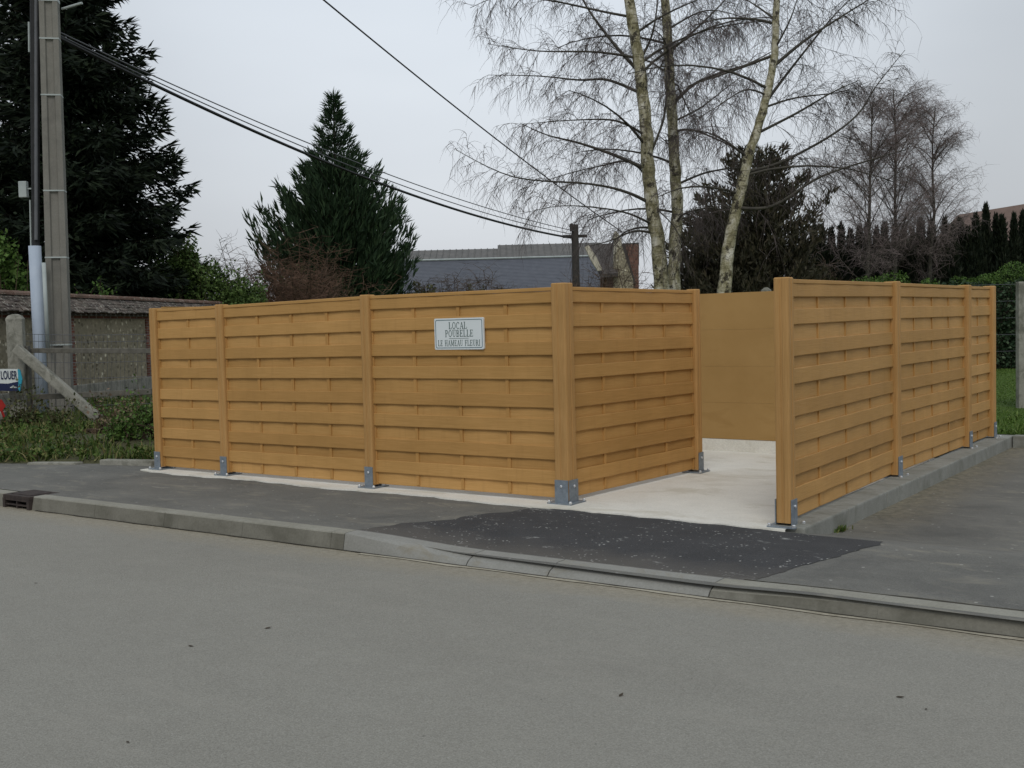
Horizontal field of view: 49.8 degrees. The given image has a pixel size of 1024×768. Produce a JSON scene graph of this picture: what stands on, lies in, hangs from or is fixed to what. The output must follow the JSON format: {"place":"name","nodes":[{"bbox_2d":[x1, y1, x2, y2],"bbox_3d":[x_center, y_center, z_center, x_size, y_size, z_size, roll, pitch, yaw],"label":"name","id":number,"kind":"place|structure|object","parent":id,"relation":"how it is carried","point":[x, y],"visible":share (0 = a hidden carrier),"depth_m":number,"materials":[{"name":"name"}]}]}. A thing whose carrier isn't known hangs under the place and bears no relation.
{"place":"outdoors","nodes":[
{"label":"outdoors","id":0,"kind":"place"},
{"bbox_2d":[0,394,154,463],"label":"verge","id":1,"kind":"structure","parent":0,"point":[97,461],"depth_m":14.29,"materials":[{"name":"plant"}]},
{"bbox_2d":[0,399,5,421],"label":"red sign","id":2,"kind":"object","parent":1,"relation":"on","point":[2,405],"visible":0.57,"depth_m":17.20,"materials":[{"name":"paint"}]},
{"bbox_2d":[0,411,7,423],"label":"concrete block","id":3,"kind":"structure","parent":1,"relation":"on","point":[5,412],"depth_m":17.51,"materials":[{"name":"grey concrete"}]},
{"bbox_2d":[0,378,81,431],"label":"weed bush","id":4,"kind":"object","parent":1,"relation":"on","point":[26,416],"visible":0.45,"depth_m":16.58,"materials":[{"name":"green plant"}]},
{"bbox_2d":[18,0,82,414],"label":"utility pole","id":5,"kind":"object","parent":1,"relation":"on","point":[50,295],"visible":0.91,"depth_m":19.19,"materials":[{"name":"concrete"}]},
{"bbox_2d":[61,35,570,233],"bbox_3d":[-2.949,-5.646,28.646,0.024,2.234,21.127,0,3,28],"label":"overhead cable","id":6,"kind":"object","parent":5,"relation":"attached to","point":[279,136],"visible":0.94,"depth_m":24.18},
{"bbox_2d":[61,37,572,238],"bbox_3d":[-2.897,-5.544,28.648,0.064,2.370,21.183,0,3,28],"label":"overhead cable","id":7,"kind":"object","parent":5,"relation":"attached to","point":[220,115],"visible":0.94,"depth_m":24.14,"materials":[{"name":"black rubber"}]},
{"bbox_2d":[61,32,573,230],"bbox_3d":[-2.850,-5.714,28.644,0.024,2.206,21.220,0,3,29],"label":"overhead cable","id":8,"kind":"object","parent":5,"relation":"attached to","point":[278,130],"visible":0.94,"depth_m":24.05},
{"bbox_2d":[323,0,621,231],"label":"overhead cable","id":9,"kind":"object","parent":5,"relation":"attached to","point":[348,20],"visible":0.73,"depth_m":31.46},
{"bbox_2d":[27,462,82,464],"bbox_3d":[-5.567,1.006,13.442,0.694,0.110,0.110,-1,3,12],"label":"edging stone","id":10,"kind":"object","parent":1,"relation":"on","point":[53,463],"visible":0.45,"depth_m":13.39,"materials":[{"name":"concrete"}]},
{"bbox_2d":[5,314,151,421],"bbox_3d":[-6.800,-0.153,17.502,2.517,1.968,0.586,-1,3,3],"label":"wire mesh fence","id":11,"kind":"object","parent":1,"relation":"on","point":[23,359],"visible":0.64,"depth_m":17.52,"materials":[{"name":"concrete"}]},
{"bbox_2d":[0,369,22,390],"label":"sign","id":12,"kind":"object","parent":11,"relation":"attached to","point":[8,377],"visible":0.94,"depth_m":17.35,"materials":[{"name":"white plastic"}]},
{"bbox_2d":[83,388,152,433],"bbox_3d":[-5.643,0.466,15.855,1.008,0.823,1.030,-3,4,-30],"label":"weed bush","id":13,"kind":"object","parent":1,"relation":"on","point":[96,429],"visible":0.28,"depth_m":15.78,"materials":[{"name":"green plant"}]},
{"bbox_2d":[87,374,153,442],"bbox_3d":[-4.928,0.388,14.617,1.225,1.060,0.746,-2,3,-12],"label":"weed bush","id":14,"kind":"object","parent":1,"relation":"on","point":[122,430],"visible":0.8,"depth_m":14.55,"materials":[{"name":"green plant"}]},
{"bbox_2d":[395,242,601,297],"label":"barn","id":15,"kind":"structure","parent":0,"point":[542,265],"depth_m":55.80,"materials":[{"name":"grey metal"}]},
{"bbox_2d":[0,505,1023,767],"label":"road","id":16,"kind":"structure","parent":0,"point":[348,659],"depth_m":5.30,"materials":[{"name":"grey asphalt"}]},
{"bbox_2d":[0,489,1023,637],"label":"kerb","id":17,"kind":"structure","parent":16,"relation":"on","point":[351,540],"depth_m":7.42,"materials":[{"name":"concrete"}]},
{"bbox_2d":[2,490,58,509],"bbox_3d":[-4.690,1.208,10.918,0.464,0.284,0.485,1,4,36],"label":"storm drain","id":18,"kind":"object","parent":17,"relation":"in","point":[21,499],"visible":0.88,"depth_m":10.77,"materials":[{"name":"metal"}]},
{"bbox_2d":[34,510,1023,640],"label":"gutter strip","id":19,"kind":"object","parent":16,"relation":"on","point":[788,608],"visible":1,"depth_m":6.52,"materials":[{"name":"grey concrete"}]},
{"bbox_2d":[0,447,1023,620],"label":"pavement","id":20,"kind":"structure","parent":0,"point":[959,537],"depth_m":9.13,"materials":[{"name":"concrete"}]},
{"bbox_2d":[100,459,153,465],"bbox_3d":[-4.579,0.961,13.187,0.761,0.114,0.114,0,3,18],"label":"edging stone","id":21,"kind":"object","parent":20,"relation":"on","point":[137,462],"visible":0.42,"depth_m":13.13,"materials":[{"name":"concrete"}]},
{"bbox_2d":[360,508,880,579],"bbox_3d":[0.704,1.118,8.034,3.580,0.063,1.606,1,4,36],"label":"asphalt patch","id":22,"kind":"object","parent":20,"relation":"on","point":[724,551],"visible":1,"depth_m":7.85,"materials":[{"name":"grey asphalt"}]},
{"bbox_2d":[834,525,852,532],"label":"weed tuft","id":23,"kind":"object","parent":20,"relation":"on","point":[840,528],"visible":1,"depth_m":8.55,"materials":[{"name":"green plant"}]},
{"bbox_2d":[774,434,1023,533],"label":"edging beam","id":24,"kind":"structure","parent":20,"relation":"on","point":[851,508],"depth_m":9.98,"materials":[{"name":"concrete"}]},
{"bbox_2d":[767,277,1001,528],"bbox_3d":[3.921,-0.073,10.839,0.295,1.868,6.855,1,4,36],"label":"wooden fence","id":25,"kind":"object","parent":24,"relation":"on","point":[875,381],"visible":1,"depth_m":9.85,"materials":[{"name":"brown wood"}]},
{"bbox_2d":[0,0,1023,295],"label":"sky","id":26,"kind":"structure","parent":0,"point":[272,63],"materials":[{"name":"grey"}]},
{"bbox_2d":[140,441,975,531],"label":"concrete slab","id":27,"kind":"structure","parent":0,"point":[735,489],"depth_m":9.97,"materials":[{"name":"beige concrete"}]},
{"bbox_2d":[148,283,709,505],"bbox_3d":[-1.091,-0.010,11.877,5.802,1.887,2.522,1,4,36],"label":"wooden fence","id":28,"kind":"object","parent":27,"relation":"on","point":[565,393],"visible":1,"depth_m":10.53,"materials":[{"name":"brown wood"}]},
{"bbox_2d":[434,317,484,349],"bbox_3d":[-0.480,-0.457,10.023,0.569,0.286,0.023,1,4,36],"label":"sign","id":29,"kind":"object","parent":28,"relation":"attached to","point":[458,333],"visible":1,"depth_m":10.01,"materials":[{"name":"white metal"}]},
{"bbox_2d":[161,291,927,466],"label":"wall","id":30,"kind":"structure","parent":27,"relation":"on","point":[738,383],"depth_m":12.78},
{"bbox_2d":[585,231,638,288],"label":"brick house","id":31,"kind":"structure","parent":0,"point":[622,265],"depth_m":46.20,"materials":[{"name":"brick"}]},
{"bbox_2d":[935,369,1023,457],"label":"lawn","id":32,"kind":"structure","parent":0,"point":[1012,408],"depth_m":19.79,"materials":[{"name":"plant"}]},
{"bbox_2d":[0,220,29,290],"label":"leafy shrub","id":33,"kind":"object","parent":32,"relation":"on","point":[13,274],"visible":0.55,"depth_m":26.76,"materials":[{"name":"green plant"}]},
{"bbox_2d":[71,275,116,294],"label":"leafy shrub","id":34,"kind":"object","parent":32,"relation":"on","point":[106,291],"visible":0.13,"depth_m":26.75,"materials":[{"name":"green plant"}]},
{"bbox_2d":[0,0,226,298],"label":"spruce tree","id":35,"kind":"object","parent":32,"relation":"on","point":[113,218],"visible":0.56,"depth_m":29.58,"materials":[{"name":"green plant"}]},
{"bbox_2d":[0,290,227,410],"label":"garden wall","id":36,"kind":"structure","parent":32,"relation":"on","point":[100,317],"depth_m":23.66,"materials":[{"name":"concrete"}]},
{"bbox_2d":[150,232,268,304],"bbox_3d":[-8.691,-2.112,31.432,3.757,4.419,2.049,-2,3,-2],"label":"leafy shrub","id":37,"kind":"object","parent":32,"relation":"on","point":[187,258],"visible":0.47,"depth_m":31.11,"materials":[{"name":"green plant"}]},
{"bbox_2d":[200,230,348,301],"bbox_3d":[-8.867,-2.579,36.329,5.287,4.846,6.726,-3,4,-31],"label":"bare shrub","id":38,"kind":"object","parent":32,"relation":"on","point":[223,267],"visible":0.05,"depth_m":35.48,"materials":[{"name":"brown plant"}]},
{"bbox_2d":[204,215,401,304],"bbox_3d":[-7.057,-2.724,35.628,7.148,5.118,6.173,-2,3,-7],"label":"bare shrub","id":39,"kind":"object","parent":32,"relation":"on","point":[292,293],"visible":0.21,"depth_m":34.73,"materials":[{"name":"brown plant"}]},
{"bbox_2d":[271,261,349,301],"bbox_3d":[-7.122,-2.151,36.970,3.405,3.974,3.270,-3,3,-23],"label":"leafy shrub","id":40,"kind":"object","parent":32,"relation":"on","point":[309,285],"visible":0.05,"depth_m":36.83,"materials":[{"name":"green plant"}]},
{"bbox_2d":[240,89,422,300],"bbox_3d":[-6.481,-5.109,39.789,6.634,11.208,6.584,-2,3,-18],"label":"cypress tree","id":41,"kind":"object","parent":32,"relation":"on","point":[340,205],"visible":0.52,"depth_m":38.38,"materials":[{"name":"green plant"}]},
{"bbox_2d":[395,263,499,296],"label":"bare shrub","id":42,"kind":"object","parent":32,"relation":"on","point":[441,289],"visible":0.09,"depth_m":41.63,"materials":[{"name":"brown plant"}]},
{"bbox_2d":[410,280,499,294],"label":"leafy shrub","id":43,"kind":"object","parent":32,"relation":"on","point":[432,287],"visible":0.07,"depth_m":43.65,"materials":[{"name":"green plant"}]},
{"bbox_2d":[428,259,536,295],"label":"bare shrub","id":44,"kind":"object","parent":32,"relation":"on","point":[479,282],"visible":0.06,"depth_m":42.45,"materials":[{"name":"brown plant"}]},
{"bbox_2d":[564,224,586,286],"bbox_3d":[2.219,-2.917,37.955,0.840,5.157,0.300,-1,3,0],"label":"wooden pole","id":45,"kind":"object","parent":32,"relation":"on","point":[576,262],"visible":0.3,"depth_m":37.78,"materials":[{"name":"brown wood"}]},
{"bbox_2d":[559,257,653,292],"bbox_3d":[2.854,-1.767,29.956,4.133,3.307,4.508,-3,3,-25],"label":"bare shrub","id":46,"kind":"object","parent":32,"relation":"on","point":[621,279],"visible":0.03,"depth_m":29.64,"materials":[{"name":"brown plant"}]},
{"bbox_2d":[437,0,795,289],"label":"birch tree","id":47,"kind":"object","parent":32,"relation":"on","point":[646,167],"visible":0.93,"depth_m":20.89,"materials":[{"name":"grey plant"}]},
{"bbox_2d":[544,0,793,289],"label":"birch tree","id":48,"kind":"object","parent":32,"relation":"on","point":[678,202],"visible":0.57,"depth_m":22.42,"materials":[{"name":"grey plant"}]},
{"bbox_2d":[650,207,754,293],"bbox_3d":[5.612,-2.622,31.970,3.772,5.289,3.560,1,4,36],"label":"pine tree","id":49,"kind":"object","parent":32,"relation":"on","point":[699,261],"visible":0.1,"depth_m":31.31,"materials":[{"name":"green plant"}]},
{"bbox_2d":[681,139,838,329],"bbox_3d":[6.852,-3.127,30.547,4.793,7.215,4.923,1,4,36],"label":"pine tree","id":50,"kind":"object","parent":32,"relation":"on","point":[747,268],"visible":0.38,"depth_m":29.59,"materials":[{"name":"green plant"}]},
{"bbox_2d":[616,0,931,292],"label":"birch tree","id":51,"kind":"object","parent":32,"relation":"on","point":[737,207],"visible":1,"depth_m":19.45,"materials":[{"name":"grey plant"}]},
{"bbox_2d":[808,222,822,278],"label":"cypress","id":52,"kind":"object","parent":32,"relation":"on","point":[818,259],"visible":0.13,"depth_m":44.54,"materials":[{"name":"green plant"}]},
{"bbox_2d":[818,223,831,279],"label":"cypress","id":53,"kind":"object","parent":32,"relation":"on","point":[824,254],"visible":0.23,"depth_m":44.59,"materials":[{"name":"green plant"}]},
{"bbox_2d":[809,247,852,279],"bbox_3d":[10.168,-2.807,38.020,4.141,4.150,4.363,1,4,36],"label":"bare shrub","id":54,"kind":"object","parent":32,"relation":"on","point":[831,268],"visible":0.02,"depth_m":37.11,"materials":[{"name":"brown plant"}]},
{"bbox_2d":[826,225,838,280],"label":"cypress","id":55,"kind":"object","parent":32,"relation":"on","point":[831,254],"visible":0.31,"depth_m":44.81,"materials":[{"name":"green plant"}]},
{"bbox_2d":[835,220,851,280],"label":"cypress","id":56,"kind":"object","parent":32,"relation":"on","point":[843,257],"visible":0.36,"depth_m":44.72,"materials":[{"name":"green plant"}]},
{"bbox_2d":[845,227,858,280],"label":"cypress","id":57,"kind":"object","parent":32,"relation":"on","point":[850,258],"visible":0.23,"depth_m":45.08,"materials":[{"name":"green plant"}]},
{"bbox_2d":[854,224,865,281],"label":"cypress","id":58,"kind":"object","parent":32,"relation":"on","point":[861,275],"visible":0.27,"depth_m":45.05,"materials":[{"name":"green plant"}]},
{"bbox_2d":[861,224,872,278],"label":"cypress","id":59,"kind":"object","parent":32,"relation":"on","point":[865,256],"visible":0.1,"depth_m":45.02,"materials":[{"name":"green plant"}]},
{"bbox_2d":[797,72,938,281],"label":"young birch","id":60,"kind":"object","parent":32,"relation":"on","point":[868,236],"visible":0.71,"depth_m":41.44,"materials":[{"name":"plant"}]},
{"bbox_2d":[870,225,880,279],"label":"cypress","id":61,"kind":"object","parent":32,"relation":"on","point":[876,271],"visible":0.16,"depth_m":44.90,"materials":[{"name":"green plant"}]},
{"bbox_2d":[875,220,892,281],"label":"cypress","id":62,"kind":"object","parent":32,"relation":"on","point":[883,265],"visible":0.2,"depth_m":44.44,"materials":[{"name":"green plant"}]},
{"bbox_2d":[852,270,939,284],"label":"garden hedge","id":63,"kind":"object","parent":32,"relation":"on","point":[926,281],"visible":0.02,"depth_m":26.72,"materials":[{"name":"green plant"}]},
{"bbox_2d":[891,228,903,281],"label":"cypress","id":64,"kind":"object","parent":32,"relation":"on","point":[898,266],"visible":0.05,"depth_m":44.96,"materials":[{"name":"green plant"}]},
{"bbox_2d":[813,71,982,279],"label":"young birch","id":65,"kind":"object","parent":32,"relation":"on","point":[895,206],"visible":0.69,"depth_m":42.27,"materials":[{"name":"plant"}]},
{"bbox_2d":[900,232,908,282],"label":"cypress","id":66,"kind":"object","parent":32,"relation":"on","point":[903,261],"visible":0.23,"depth_m":45.02,"materials":[{"name":"green plant"}]},
{"bbox_2d":[904,228,921,283],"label":"cypress","id":67,"kind":"object","parent":32,"relation":"on","point":[911,275],"visible":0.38,"depth_m":44.44,"materials":[{"name":"green plant"}]},
{"bbox_2d":[916,217,934,284],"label":"cypress","id":68,"kind":"object","parent":32,"relation":"on","point":[925,256],"visible":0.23,"depth_m":44.70,"materials":[{"name":"green plant"}]},
{"bbox_2d":[926,219,938,283],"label":"cypress","id":69,"kind":"object","parent":32,"relation":"on","point":[933,266],"visible":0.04,"depth_m":44.98,"materials":[{"name":"green plant"}]},
{"bbox_2d":[874,90,999,282],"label":"young birch","id":70,"kind":"object","parent":32,"relation":"on","point":[938,146],"visible":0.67,"depth_m":43.46,"materials":[{"name":"plant"}]},
{"bbox_2d":[935,214,951,284],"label":"cypress","id":71,"kind":"object","parent":32,"relation":"on","point":[944,278],"visible":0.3,"depth_m":44.60,"materials":[{"name":"green plant"}]},
{"bbox_2d":[944,223,962,280],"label":"cypress","id":72,"kind":"object","parent":32,"relation":"on","point":[955,270],"visible":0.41,"depth_m":44.51,"materials":[{"name":"green plant"}]},
{"bbox_2d":[955,216,966,284],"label":"cypress","id":73,"kind":"object","parent":32,"relation":"on","point":[960,244],"visible":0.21,"depth_m":44.92,"materials":[{"name":"green plant"}]},
{"bbox_2d":[959,225,976,282],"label":"cypress","id":74,"kind":"object","parent":32,"relation":"on","point":[968,264],"visible":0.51,"depth_m":44.67,"materials":[{"name":"green plant"}]},
{"bbox_2d":[970,210,986,279],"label":"cypress","id":75,"kind":"object","parent":32,"relation":"on","point":[978,250],"visible":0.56,"depth_m":44.66,"materials":[{"name":"green plant"}]},
{"bbox_2d":[938,276,1023,368],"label":"ivy screen","id":76,"kind":"object","parent":32,"relation":"on","point":[1005,355],"visible":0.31,"depth_m":29.95,"materials":[{"name":"green plant"}]},
{"bbox_2d":[980,200,994,279],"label":"cypress","id":77,"kind":"object","parent":32,"relation":"on","point":[987,237],"visible":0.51,"depth_m":45.01,"materials":[{"name":"green plant"}]},
{"bbox_2d":[951,260,1023,345],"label":"garden hedge","id":78,"kind":"object","parent":32,"relation":"on","point":[992,278],"visible":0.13,"depth_m":30.86,"materials":[{"name":"green plant"}]},
{"bbox_2d":[990,211,998,282],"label":"cypress","id":79,"kind":"object","parent":32,"relation":"on","point":[994,227],"visible":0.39,"depth_m":45.07,"materials":[{"name":"green plant"}]},
{"bbox_2d":[991,212,1013,285],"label":"cypress","id":80,"kind":"object","parent":32,"relation":"on","point":[1001,254],"visible":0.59,"depth_m":44.68,"materials":[{"name":"green plant"}]},
{"bbox_2d":[1007,210,1023,283],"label":"cypress","id":81,"kind":"object","parent":32,"relation":"on","point":[1014,244],"visible":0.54,"depth_m":44.78,"materials":[{"name":"green plant"}]},
{"bbox_2d":[1016,282,1023,407],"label":"fence post","id":82,"kind":"object","parent":32,"relation":"on","point":[1019,344],"visible":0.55,"depth_m":17.38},
{"bbox_2d":[1017,208,1023,269],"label":"cypress","id":83,"kind":"object","parent":32,"relation":"on","point":[1021,224],"visible":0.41,"depth_m":45.01,"materials":[{"name":"green plant"}]},
{"bbox_2d":[938,204,1023,239],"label":"brown roofed house","id":84,"kind":"structure","parent":0,"point":[1017,209],"depth_m":82.14,"materials":[{"name":"tile"}]},
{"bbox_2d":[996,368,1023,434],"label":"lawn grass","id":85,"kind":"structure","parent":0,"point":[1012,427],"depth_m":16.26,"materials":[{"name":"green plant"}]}
]}

